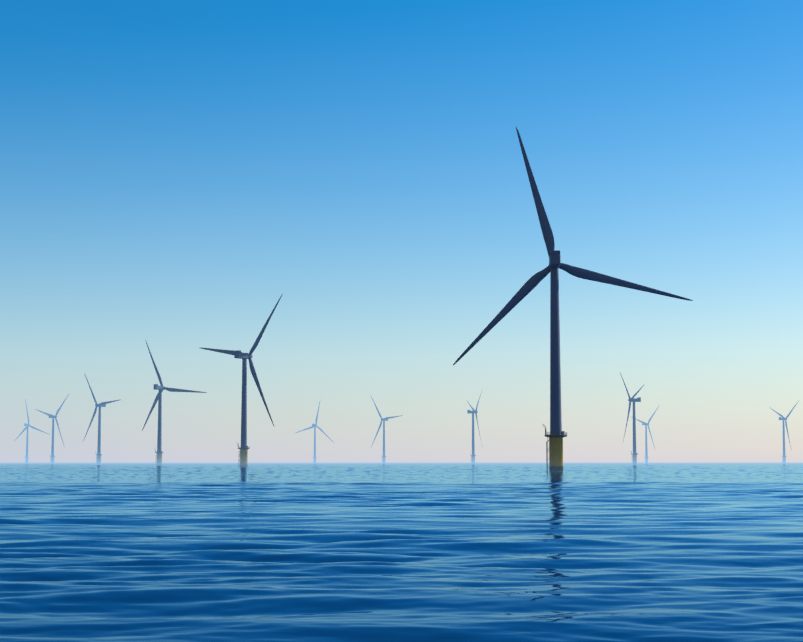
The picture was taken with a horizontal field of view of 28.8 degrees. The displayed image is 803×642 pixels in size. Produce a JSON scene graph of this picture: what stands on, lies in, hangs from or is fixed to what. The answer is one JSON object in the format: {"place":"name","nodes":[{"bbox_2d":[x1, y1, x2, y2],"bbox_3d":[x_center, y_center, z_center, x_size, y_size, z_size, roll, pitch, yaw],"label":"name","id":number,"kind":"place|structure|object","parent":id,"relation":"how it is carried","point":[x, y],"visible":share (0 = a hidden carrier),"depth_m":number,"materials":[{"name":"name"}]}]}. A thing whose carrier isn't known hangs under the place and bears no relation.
{"place":"outdoors","nodes":[
{"label":"outdoors","id":0,"kind":"place"},
{"bbox_2d":[0,463,802,641],"bbox_3d":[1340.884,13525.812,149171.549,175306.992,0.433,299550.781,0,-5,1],"label":"sea","id":1,"kind":"structure","parent":0,"point":[401,552],"depth_m":52.27,"materials":[{"name":"liquid"}]},
{"bbox_2d":[15,399,49,463],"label":"turbine","id":2,"kind":"object","parent":1,"relation":"in","point":[25,428],"visible":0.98,"depth_m":3235.32,"materials":[{"name":"blue paint"}]},
{"bbox_2d":[35,394,68,463],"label":"turbine","id":3,"kind":"object","parent":1,"relation":"in","point":[52,456],"visible":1,"depth_m":2631.30,"materials":[{"name":"blue paint"}]},
{"bbox_2d":[82,373,118,464],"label":"turbine","id":4,"kind":"object","parent":1,"relation":"in","point":[98,456],"visible":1,"depth_m":2109.04,"materials":[{"name":"blue paint"}]},
{"bbox_2d":[142,340,206,464],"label":"turbine","id":5,"kind":"object","parent":1,"relation":"in","point":[158,398],"visible":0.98,"depth_m":1615.75,"materials":[{"name":"blue paint"}]},
{"bbox_2d":[201,295,281,466],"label":"turbine","id":6,"kind":"object","parent":1,"relation":"in","point":[243,448],"visible":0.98,"depth_m":1129.50,"materials":[{"name":"blue paint"}]},
{"bbox_2d":[296,402,332,463],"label":"turbine","id":7,"kind":"object","parent":1,"relation":"in","point":[319,428],"visible":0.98,"depth_m":3246.73,"materials":[{"name":"blue paint"}]},
{"bbox_2d":[371,397,402,463],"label":"turbine","id":8,"kind":"object","parent":1,"relation":"in","point":[384,420],"visible":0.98,"depth_m":2806.13,"materials":[{"name":"blue paint"}]},
{"bbox_2d":[467,391,481,463],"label":"turbine","id":9,"kind":"object","parent":1,"relation":"in","point":[473,443],"visible":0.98,"depth_m":2394.38,"materials":[{"name":"blue paint"}]},
{"bbox_2d":[453,127,692,469],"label":"turbine","id":10,"kind":"object","parent":1,"relation":"in","point":[557,433],"visible":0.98,"depth_m":606.90,"materials":[{"name":"blue paint"}]},
{"bbox_2d":[620,373,643,464],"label":"turbine","id":11,"kind":"object","parent":1,"relation":"in","point":[633,400],"visible":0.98,"depth_m":1935.40,"materials":[{"name":"blue paint"}]},
{"bbox_2d":[630,406,658,463],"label":"turbine","id":12,"kind":"object","parent":1,"relation":"in","point":[646,457],"visible":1,"depth_m":3144.83,"materials":[{"name":"blue paint"}]},
{"bbox_2d":[769,401,798,463],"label":"turbine","id":13,"kind":"object","parent":1,"relation":"in","point":[784,456],"visible":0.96,"depth_m":2772.70,"materials":[{"name":"blue paint"}]},
{"bbox_2d":[0,0,802,462],"label":"sky","id":14,"kind":"structure","parent":0,"point":[171,171],"materials":[{"name":"blue"}]}
]}

